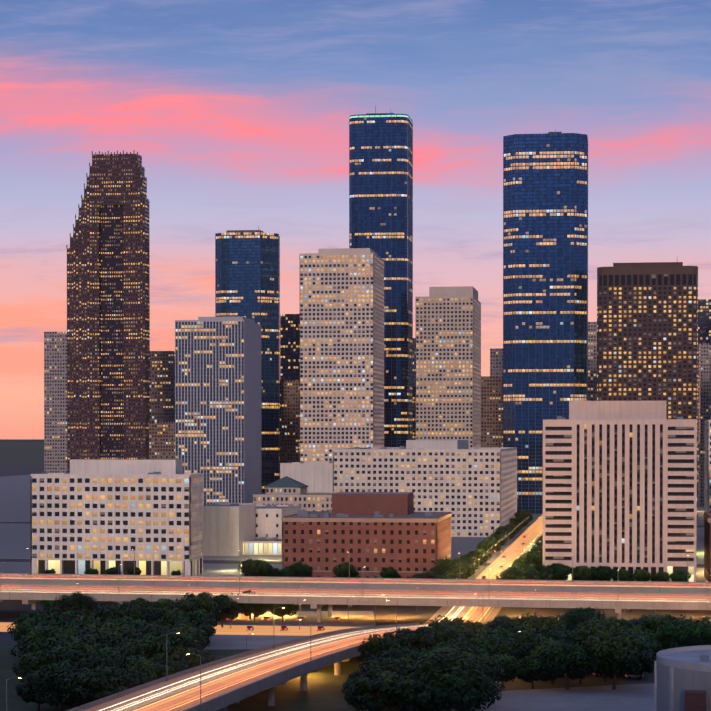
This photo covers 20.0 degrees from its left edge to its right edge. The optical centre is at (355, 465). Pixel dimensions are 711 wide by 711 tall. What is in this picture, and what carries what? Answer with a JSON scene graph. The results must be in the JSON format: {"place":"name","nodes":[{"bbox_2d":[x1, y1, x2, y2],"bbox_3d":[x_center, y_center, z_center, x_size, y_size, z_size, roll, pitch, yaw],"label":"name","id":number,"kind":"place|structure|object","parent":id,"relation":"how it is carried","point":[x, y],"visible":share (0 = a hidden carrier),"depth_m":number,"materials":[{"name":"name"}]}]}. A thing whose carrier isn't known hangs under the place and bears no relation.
{"place":"outdoors","nodes":[
{"label":"outdoors","id":0,"kind":"place"},
{"bbox_2d":[243,537,281,554],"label":"hall","id":1,"kind":"structure","parent":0,"point":[265,546],"depth_m":1010.55,"materials":[{"name":"beige glass"}]},
{"bbox_2d":[0,514,542,635],"bbox_3d":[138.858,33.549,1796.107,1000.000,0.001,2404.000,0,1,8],"label":"street","id":2,"kind":"structure","parent":0,"point":[510,552],"depth_m":636.71,"materials":[{"name":"grey asphalt"}]},
{"bbox_2d":[212,593,242,626],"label":"tree","id":3,"kind":"object","parent":2,"relation":"on","point":[222,600],"visible":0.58,"depth_m":628.13,"materials":[{"name":"green plant"}]},
{"bbox_2d":[0,439,655,710],"bbox_3d":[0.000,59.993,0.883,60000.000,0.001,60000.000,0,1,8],"label":"ground","id":4,"kind":"structure","parent":0,"point":[323,692],"depth_m":480.12,"materials":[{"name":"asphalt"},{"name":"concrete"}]},
{"bbox_2d":[10,614,50,646],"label":"tree","id":5,"kind":"object","parent":4,"relation":"on","point":[23,628],"visible":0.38,"depth_m":536.66,"materials":[{"name":"green plant"}]},
{"bbox_2d":[15,671,51,710],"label":"tree","id":6,"kind":"object","parent":4,"relation":"on","point":[19,689],"visible":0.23,"depth_m":435.55,"materials":[{"name":"green plant"}]},
{"bbox_2d":[10,649,60,682],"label":"tree","id":7,"kind":"object","parent":4,"relation":"on","point":[33,661],"visible":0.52,"depth_m":460.60,"materials":[{"name":"green plant"}]},
{"bbox_2d":[7,605,69,633],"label":"tree","id":8,"kind":"object","parent":4,"relation":"on","point":[34,614],"visible":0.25,"depth_m":546.66,"materials":[{"name":"green plant"}]},
{"bbox_2d":[16,625,86,663],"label":"tree","id":9,"kind":"object","parent":4,"relation":"on","point":[50,637],"visible":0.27,"depth_m":482.46,"materials":[{"name":"green plant"}]},
{"bbox_2d":[44,332,66,472],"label":"skyscraper","id":10,"kind":"structure","parent":4,"relation":"on","point":[55,402],"depth_m":1906.88,"materials":[{"name":"grey concrete"}]},
{"bbox_2d":[21,662,91,710],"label":"tree","id":11,"kind":"object","parent":4,"relation":"on","point":[40,685],"visible":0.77,"depth_m":426.22,"materials":[{"name":"green plant"}]},
{"bbox_2d":[27,638,87,670],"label":"tree","id":12,"kind":"object","parent":4,"relation":"on","point":[60,651],"visible":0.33,"depth_m":467.61,"materials":[{"name":"green plant"}]},
{"bbox_2d":[37,617,82,631],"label":"tree","id":13,"kind":"object","parent":4,"relation":"on","point":[58,623],"visible":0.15,"depth_m":521.67,"materials":[{"name":"green plant"}]},
{"bbox_2d":[52,591,97,612],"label":"tree","id":14,"kind":"object","parent":4,"relation":"on","point":[80,601],"visible":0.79,"depth_m":641.19,"materials":[{"name":"green plant"}]},
{"bbox_2d":[59,634,104,660],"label":"tree","id":15,"kind":"object","parent":4,"relation":"on","point":[90,645],"visible":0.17,"depth_m":471.49,"materials":[{"name":"green plant"}]},
{"bbox_2d":[60,669,122,706],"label":"tree","id":16,"kind":"object","parent":4,"relation":"on","point":[70,697],"visible":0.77,"depth_m":423.55,"materials":[{"name":"green plant"}]},
{"bbox_2d":[72,615,110,627],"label":"tree","id":17,"kind":"object","parent":4,"relation":"on","point":[85,621],"visible":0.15,"depth_m":542.09,"materials":[{"name":"green plant"}]},
{"bbox_2d":[77,665,118,692],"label":"tree","id":18,"kind":"object","parent":4,"relation":"on","point":[105,671],"visible":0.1,"depth_m":430.12,"materials":[{"name":"green plant"}]},
{"bbox_2d":[66,150,149,472],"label":"stepped tower","id":19,"kind":"structure","parent":4,"relation":"on","point":[108,333],"depth_m":1502.91,"materials":[{"name":"stone"}]},
{"bbox_2d":[76,646,142,671],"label":"tree","id":20,"kind":"object","parent":4,"relation":"on","point":[123,660],"visible":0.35,"depth_m":449.42,"materials":[{"name":"green plant"}]},
{"bbox_2d":[99,622,136,636],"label":"tree","id":21,"kind":"object","parent":4,"relation":"on","point":[111,628],"visible":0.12,"depth_m":507.35,"materials":[{"name":"green plant"}]},
{"bbox_2d":[106,664,150,689],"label":"tree","id":22,"kind":"object","parent":4,"relation":"on","point":[126,679],"visible":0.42,"depth_m":432.79,"materials":[{"name":"green plant"}]},
{"bbox_2d":[99,615,158,633],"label":"tree","id":23,"kind":"object","parent":4,"relation":"on","point":[139,624],"visible":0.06,"depth_m":520.22,"materials":[{"name":"green plant"}]},
{"bbox_2d":[110,601,164,622],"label":"tree","id":24,"kind":"object","parent":4,"relation":"on","point":[137,611],"visible":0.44,"depth_m":565.90,"materials":[{"name":"green plant"}]},
{"bbox_2d":[102,622,173,657],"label":"tree","id":25,"kind":"object","parent":4,"relation":"on","point":[130,635],"visible":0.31,"depth_m":477.19,"materials":[{"name":"green plant"}]},
{"bbox_2d":[125,657,173,680],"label":"tree","id":26,"kind":"object","parent":4,"relation":"on","point":[148,667],"visible":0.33,"depth_m":445.87,"materials":[{"name":"green plant"}]},
{"bbox_2d":[124,632,183,659],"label":"tree","id":27,"kind":"object","parent":4,"relation":"on","point":[157,642],"visible":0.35,"depth_m":468.35,"materials":[{"name":"green plant"}]},
{"bbox_2d":[149,422,174,458],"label":"skyscraper","id":28,"kind":"structure","parent":4,"relation":"on","point":[161,440],"depth_m":1303.02,"materials":[{"name":"brown concrete"}]},
{"bbox_2d":[150,351,174,421],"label":"skyscraper","id":29,"kind":"structure","parent":4,"relation":"on","point":[162,386],"depth_m":1903.59,"materials":[{"name":"grey concrete"}]},
{"bbox_2d":[148,652,188,673],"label":"tree","id":30,"kind":"object","parent":4,"relation":"on","point":[176,664],"visible":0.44,"depth_m":461.04,"materials":[{"name":"green plant"}]},
{"bbox_2d":[164,628,203,648],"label":"tree","id":31,"kind":"object","parent":4,"relation":"on","point":[189,640],"visible":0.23,"depth_m":502.90,"materials":[{"name":"green plant"}]},
{"bbox_2d":[167,646,210,668],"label":"tree","id":32,"kind":"object","parent":4,"relation":"on","point":[193,660],"visible":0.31,"depth_m":466.71,"materials":[{"name":"green plant"}]},
{"bbox_2d":[174,623,209,649],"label":"tree","id":33,"kind":"object","parent":4,"relation":"on","point":[202,639],"visible":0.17,"depth_m":519.91,"materials":[{"name":"green plant"}]},
{"bbox_2d":[172,620,213,647],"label":"tree","id":34,"kind":"object","parent":4,"relation":"on","point":[207,628],"visible":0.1,"depth_m":540.49,"materials":[{"name":"green plant"}]},
{"bbox_2d":[174,609,216,634],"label":"tree","id":35,"kind":"object","parent":4,"relation":"on","point":[197,617],"visible":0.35,"depth_m":564.03,"materials":[{"name":"green plant"}]},
{"bbox_2d":[66,606,501,710],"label":"ramp viaduct","id":36,"kind":"object","parent":4,"relation":"on","point":[230,680],"visible":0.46,"depth_m":447.39,"materials":[{"name":"concrete"}]},
{"bbox_2d":[204,611,375,649],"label":"ground","id":37,"kind":"structure","parent":4,"relation":"on","point":[349,618],"depth_m":643.51,"materials":[{"name":"concrete"}]},
{"bbox_2d":[165,592,222,623],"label":"tree","id":38,"kind":"object","parent":37,"relation":"on","point":[191,603],"visible":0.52,"depth_m":581.12,"materials":[{"name":"green plant"}]},
{"bbox_2d":[241,603,268,621],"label":"tree","id":39,"kind":"object","parent":37,"relation":"on","point":[257,609],"visible":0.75,"depth_m":647.83,"materials":[{"name":"green plant"}]},
{"bbox_2d":[266,594,298,621],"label":"tree","id":40,"kind":"object","parent":37,"relation":"on","point":[288,609],"visible":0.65,"depth_m":646.53,"materials":[{"name":"green plant"}]},
{"bbox_2d":[280,380,299,462],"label":"skyscraper","id":41,"kind":"structure","parent":4,"relation":"on","point":[289,420],"depth_m":1699.37,"materials":[{"name":"brown metal"}]},
{"bbox_2d":[280,314,299,379],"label":"skyscraper","id":42,"kind":"structure","parent":4,"relation":"on","point":[289,346],"depth_m":2000.07,"materials":[{"name":"black glass"}]},
{"bbox_2d":[253,492,336,510],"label":"building","id":43,"kind":"structure","parent":4,"relation":"on","point":[314,501],"depth_m":1149.37,"materials":[{"name":"beige concrete"}]},
{"bbox_2d":[265,487,306,493],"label":"cupola","id":44,"kind":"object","parent":43,"relation":"attached to","point":[303,490],"depth_m":1181.22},
{"bbox_2d":[264,476,308,487],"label":"roof","id":45,"kind":"structure","parent":44,"relation":"on","point":[286,482],"depth_m":1183.59,"materials":[{"name":"green metal"}]},
{"bbox_2d":[0,475,705,581],"bbox_3d":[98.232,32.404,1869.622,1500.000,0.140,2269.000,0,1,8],"label":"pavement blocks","id":46,"kind":"structure","parent":4,"relation":"on","point":[15,506],"depth_m":1128.20,"materials":[{"name":"grey concrete"}]},
{"bbox_2d":[0,583,710,621],"bbox_3d":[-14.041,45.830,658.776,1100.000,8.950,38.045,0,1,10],"label":"freeway","id":47,"kind":"structure","parent":4,"relation":"on","point":[318,598],"depth_m":651.31,"materials":[{"name":"concrete"}]},
{"bbox_2d":[0,573,710,611],"bbox_3d":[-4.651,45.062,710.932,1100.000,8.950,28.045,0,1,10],"label":"freeway","id":48,"kind":"structure","parent":4,"relation":"on","point":[486,584],"depth_m":708.53,"materials":[{"name":"concrete"}]},
{"bbox_2d":[341,671,398,710],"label":"tree","id":49,"kind":"object","parent":4,"relation":"on","point":[366,693],"visible":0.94,"depth_m":420.37,"materials":[{"name":"green plant"}]},
{"bbox_2d":[357,634,384,660],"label":"tree","id":50,"kind":"object","parent":4,"relation":"on","point":[364,649],"visible":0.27,"depth_m":496.91,"materials":[{"name":"green plant"}]},
{"bbox_2d":[345,658,406,686],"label":"tree","id":51,"kind":"object","parent":4,"relation":"on","point":[369,669],"visible":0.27,"depth_m":434.68,"materials":[{"name":"green plant"}]},
{"bbox_2d":[370,625,437,657],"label":"tree","id":52,"kind":"object","parent":4,"relation":"on","point":[408,639],"visible":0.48,"depth_m":491.06,"materials":[{"name":"green plant"}]},
{"bbox_2d":[390,646,428,664],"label":"tree","id":53,"kind":"object","parent":4,"relation":"on","point":[400,652],"visible":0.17,"depth_m":465.20,"materials":[{"name":"green plant"}]},
{"bbox_2d":[392,676,442,710],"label":"tree","id":54,"kind":"object","parent":4,"relation":"on","point":[408,696],"visible":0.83,"depth_m":416.95,"materials":[{"name":"green plant"}]},
{"bbox_2d":[428,614,477,631],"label":"tree","id":55,"kind":"object","parent":4,"relation":"on","point":[468,624],"visible":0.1,"depth_m":528.58,"materials":[{"name":"green plant"}]},
{"bbox_2d":[481,376,502,446],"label":"skyscraper","id":56,"kind":"structure","parent":4,"relation":"on","point":[491,411],"depth_m":1895.52,"materials":[{"name":"brown concrete"}]},
{"bbox_2d":[507,610,566,633],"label":"tree","id":57,"kind":"object","parent":4,"relation":"on","point":[535,622],"visible":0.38,"depth_m":535.23,"materials":[{"name":"green plant"}]},
{"bbox_2d":[442,683,653,710],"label":"bare lot","id":58,"kind":"structure","parent":4,"relation":"on","point":[634,697],"depth_m":458.21,"materials":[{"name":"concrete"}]},
{"bbox_2d":[400,651,500,710],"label":"tree","id":59,"kind":"object","parent":58,"relation":"on","point":[438,667],"visible":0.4,"depth_m":423.50,"materials":[{"name":"green plant"}]},
{"bbox_2d":[427,668,501,710],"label":"tree","id":60,"kind":"object","parent":58,"relation":"on","point":[487,691],"visible":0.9,"depth_m":416.39,"materials":[{"name":"green plant"}]},
{"bbox_2d":[431,647,504,710],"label":"tree","id":61,"kind":"object","parent":58,"relation":"on","point":[485,658],"visible":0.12,"depth_m":434.57,"materials":[{"name":"green plant"}]},
{"bbox_2d":[538,641,595,689],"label":"tree","id":62,"kind":"object","parent":58,"relation":"on","point":[558,661],"visible":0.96,"depth_m":472.41,"materials":[{"name":"green plant"}]},
{"bbox_2d":[574,626,650,689],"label":"tree","id":63,"kind":"object","parent":58,"relation":"on","point":[601,646],"visible":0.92,"depth_m":473.00,"materials":[{"name":"green plant"}]},
{"bbox_2d":[654,645,710,710],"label":"rotunda","id":64,"kind":"structure","parent":58,"relation":"on","point":[682,678],"depth_m":395.60,"materials":[{"name":"grey concrete"}]},
{"bbox_2d":[654,614,710,648],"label":"tree","id":65,"kind":"object","parent":4,"relation":"on","point":[698,633],"visible":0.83,"depth_m":530.68,"materials":[{"name":"green plant"}]},
{"bbox_2d":[698,343,710,506],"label":"skyscraper","id":66,"kind":"structure","parent":4,"relation":"on","point":[704,376],"depth_m":1691.67,"materials":[{"name":"grey concrete"}]},
{"bbox_2d":[698,299,710,421],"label":"skyscraper","id":67,"kind":"structure","parent":4,"relation":"on","point":[704,320],"depth_m":2088.04,"materials":[{"name":"grey metal"}]},
{"bbox_2d":[0,465,710,653],"bbox_3d":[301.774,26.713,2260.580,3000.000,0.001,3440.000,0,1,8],"label":"ground","id":68,"kind":"structure","parent":0,"point":[11,610],"depth_m":691.34,"materials":[{"name":"green plant"}]},
{"bbox_2d":[92,602,121,618],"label":"tree","id":69,"kind":"object","parent":68,"relation":"on","point":[104,612],"visible":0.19,"depth_m":582.22,"materials":[{"name":"green plant"}]},
{"bbox_2d":[30,459,202,575],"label":"white office","id":70,"kind":"structure","parent":68,"relation":"on","point":[101,516],"depth_m":847.15,"materials":[{"name":"grey concrete"}]},
{"bbox_2d":[161,607,200,625],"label":"tree","id":71,"kind":"object","parent":68,"relation":"on","point":[171,616],"visible":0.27,"depth_m":572.31,"materials":[{"name":"green plant"}]},
{"bbox_2d":[175,316,261,505],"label":"striped tower","id":72,"kind":"structure","parent":68,"relation":"on","point":[218,414],"depth_m":1251.16,"materials":[{"name":"grey concrete"}]},
{"bbox_2d":[203,503,254,555],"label":"annex","id":73,"kind":"object","parent":68,"relation":"on","point":[228,529],"visible":0.81,"depth_m":1002.21,"materials":[{"name":"grey concrete"}]},
{"bbox_2d":[215,232,279,492],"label":"skyscraper","id":74,"kind":"structure","parent":68,"relation":"on","point":[247,274],"depth_m":1650.86,"materials":[{"name":"blue glass"}]},
{"bbox_2d":[242,559,272,576],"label":"tree","id":75,"kind":"object","parent":68,"relation":"on","point":[260,567],"visible":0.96,"depth_m":806.93,"materials":[{"name":"green plant"}]},
{"bbox_2d":[255,504,300,536],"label":"building","id":76,"kind":"structure","parent":68,"relation":"on","point":[268,521],"depth_m":1049.98,"materials":[{"name":"beige concrete"}]},
{"bbox_2d":[287,561,311,576],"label":"tree","id":77,"kind":"object","parent":68,"relation":"on","point":[299,569],"visible":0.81,"depth_m":814.49,"materials":[{"name":"green plant"}]},
{"bbox_2d":[280,461,332,491],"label":"building","id":78,"kind":"structure","parent":68,"relation":"on","point":[316,476],"depth_m":1349.43,"materials":[{"name":"grey concrete"}]},
{"bbox_2d":[299,248,383,461],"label":"high-rise building","id":79,"kind":"structure","parent":68,"relation":"on","point":[341,348],"depth_m":1447.84,"materials":[{"name":"grey concrete"}]},
{"bbox_2d":[332,562,357,577],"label":"tree","id":80,"kind":"object","parent":68,"relation":"on","point":[342,570],"visible":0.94,"depth_m":812.33,"materials":[{"name":"green plant"}]},
{"bbox_2d":[281,492,451,577],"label":"brick block","id":81,"kind":"structure","parent":68,"relation":"on","point":[374,533],"depth_m":821.09,"materials":[{"name":"red brick"}]},
{"bbox_2d":[349,114,412,446],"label":"tower","id":82,"kind":"structure","parent":68,"relation":"on","point":[381,185],"depth_m":1744.80,"materials":[{"name":"blue glass"}]},
{"bbox_2d":[333,440,516,536],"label":"white office","id":83,"kind":"structure","parent":68,"relation":"on","point":[473,490],"depth_m":1193.94,"materials":[{"name":"grey concrete"}]},
{"bbox_2d":[415,286,480,446],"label":"beige tower","id":84,"kind":"structure","parent":68,"relation":"on","point":[448,363],"depth_m":1695.64,"materials":[{"name":"grey concrete"}]},
{"bbox_2d":[429,556,473,578],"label":"tree","id":85,"kind":"object","parent":68,"relation":"on","point":[457,564],"visible":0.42,"depth_m":779.33,"materials":[{"name":"green plant"}]},
{"bbox_2d":[490,348,502,375],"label":"skyscraper","id":86,"kind":"structure","parent":68,"relation":"on","point":[496,361],"depth_m":2194.40,"materials":[{"name":"grey concrete"}]},
{"bbox_2d":[495,567,537,579],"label":"tree","id":87,"kind":"object","parent":68,"relation":"on","point":[511,573],"visible":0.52,"depth_m":733.69,"materials":[{"name":"green plant"}]},
{"bbox_2d":[503,133,587,513],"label":"tower","id":88,"kind":"structure","parent":68,"relation":"on","point":[545,276],"depth_m":1542.40,"materials":[{"name":"blue glass"}]},
{"bbox_2d":[548,562,573,579],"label":"tree","id":89,"kind":"object","parent":68,"relation":"on","point":[562,573],"visible":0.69,"depth_m":801.25,"materials":[{"name":"green plant"}]},
{"bbox_2d":[556,607,605,630],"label":"tree","id":90,"kind":"object","parent":68,"relation":"on","point":[579,615],"visible":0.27,"depth_m":565.65,"materials":[{"name":"green plant"}]},
{"bbox_2d":[569,565,594,580],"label":"tree","id":91,"kind":"object","parent":68,"relation":"on","point":[584,573],"visible":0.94,"depth_m":800.09,"materials":[{"name":"green plant"}]},
{"bbox_2d":[588,322,596,400],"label":"skyscraper","id":92,"kind":"structure","parent":68,"relation":"on","point":[592,361],"depth_m":1992.15,"materials":[{"name":"grey concrete"}]},
{"bbox_2d":[592,565,615,580],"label":"tree","id":93,"kind":"object","parent":68,"relation":"on","point":[604,573],"visible":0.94,"depth_m":798.75,"materials":[{"name":"green plant"}]},
{"bbox_2d":[543,401,696,581],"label":"striped block","id":94,"kind":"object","parent":68,"relation":"on","point":[619,484],"visible":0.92,"depth_m":806.90,"materials":[{"name":"beige concrete"}]},
{"bbox_2d":[597,287,697,515],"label":"brown tower","id":95,"kind":"structure","parent":68,"relation":"on","point":[647,343],"depth_m":1489.41,"materials":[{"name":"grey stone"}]},
{"bbox_2d":[597,262,697,287],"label":"building crown","id":96,"kind":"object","parent":95,"relation":"on","point":[659,274],"depth_m":1489.45},
{"bbox_2d":[703,512,710,581],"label":"building","id":97,"kind":"structure","parent":68,"relation":"on","point":[707,546],"depth_m":811.52,"materials":[{"name":"concrete"}]},
{"bbox_2d":[704,420,710,511],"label":"building","id":98,"kind":"structure","parent":68,"relation":"on","point":[707,465],"depth_m":1149.41,"materials":[{"name":"grey concrete"}]},
{"bbox_2d":[0,0,710,438],"label":"sky","id":99,"kind":"structure","parent":0,"point":[236,113],"materials":[{"name":"blue"}]},
{"bbox_2d":[445,659,655,703],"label":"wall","id":100,"kind":"structure","parent":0,"point":[559,682],"depth_m":489.79,"materials":[{"name":"grey concrete"}]},
{"bbox_2d":[433,627,474,645],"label":"tree","id":101,"kind":"object","parent":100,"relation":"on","point":[445,634],"visible":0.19,"depth_m":502.03,"materials":[{"name":"green plant"}]},
{"bbox_2d":[480,637,533,681],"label":"tree","id":102,"kind":"object","parent":100,"relation":"on","point":[502,646],"visible":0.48,"depth_m":487.63,"materials":[{"name":"green plant"}]},
{"bbox_2d":[495,654,524,682],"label":"tree","id":103,"kind":"object","parent":100,"relation":"on","point":[511,671],"visible":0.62,"depth_m":474.27,"materials":[{"name":"green plant"}]},
{"bbox_2d":[502,632,549,680],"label":"tree","id":104,"kind":"object","parent":100,"relation":"on","point":[533,640],"visible":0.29,"depth_m":491.81,"materials":[{"name":"green plant"}]},
{"bbox_2d":[515,654,552,688],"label":"tree","id":105,"kind":"object","parent":100,"relation":"on","point":[532,665],"visible":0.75,"depth_m":475.56,"materials":[{"name":"green plant"}]},
{"bbox_2d":[529,638,574,683],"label":"tree","id":106,"kind":"object","parent":100,"relation":"on","point":[539,649],"visible":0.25,"depth_m":484.84,"materials":[{"name":"green plant"}]},
{"bbox_2d":[538,626,570,642],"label":"tree","id":107,"kind":"object","parent":100,"relation":"on","point":[561,633],"visible":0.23,"depth_m":511.00,"materials":[{"name":"green plant"}]},
{"bbox_2d":[566,614,628,645],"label":"tree","id":108,"kind":"object","parent":100,"relation":"on","point":[580,633],"visible":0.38,"depth_m":502.32,"materials":[{"name":"green plant"}]},
{"bbox_2d":[638,614,687,649],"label":"tree","id":109,"kind":"object","parent":100,"relation":"on","point":[656,624],"visible":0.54,"depth_m":535.29,"materials":[{"name":"green plant"}]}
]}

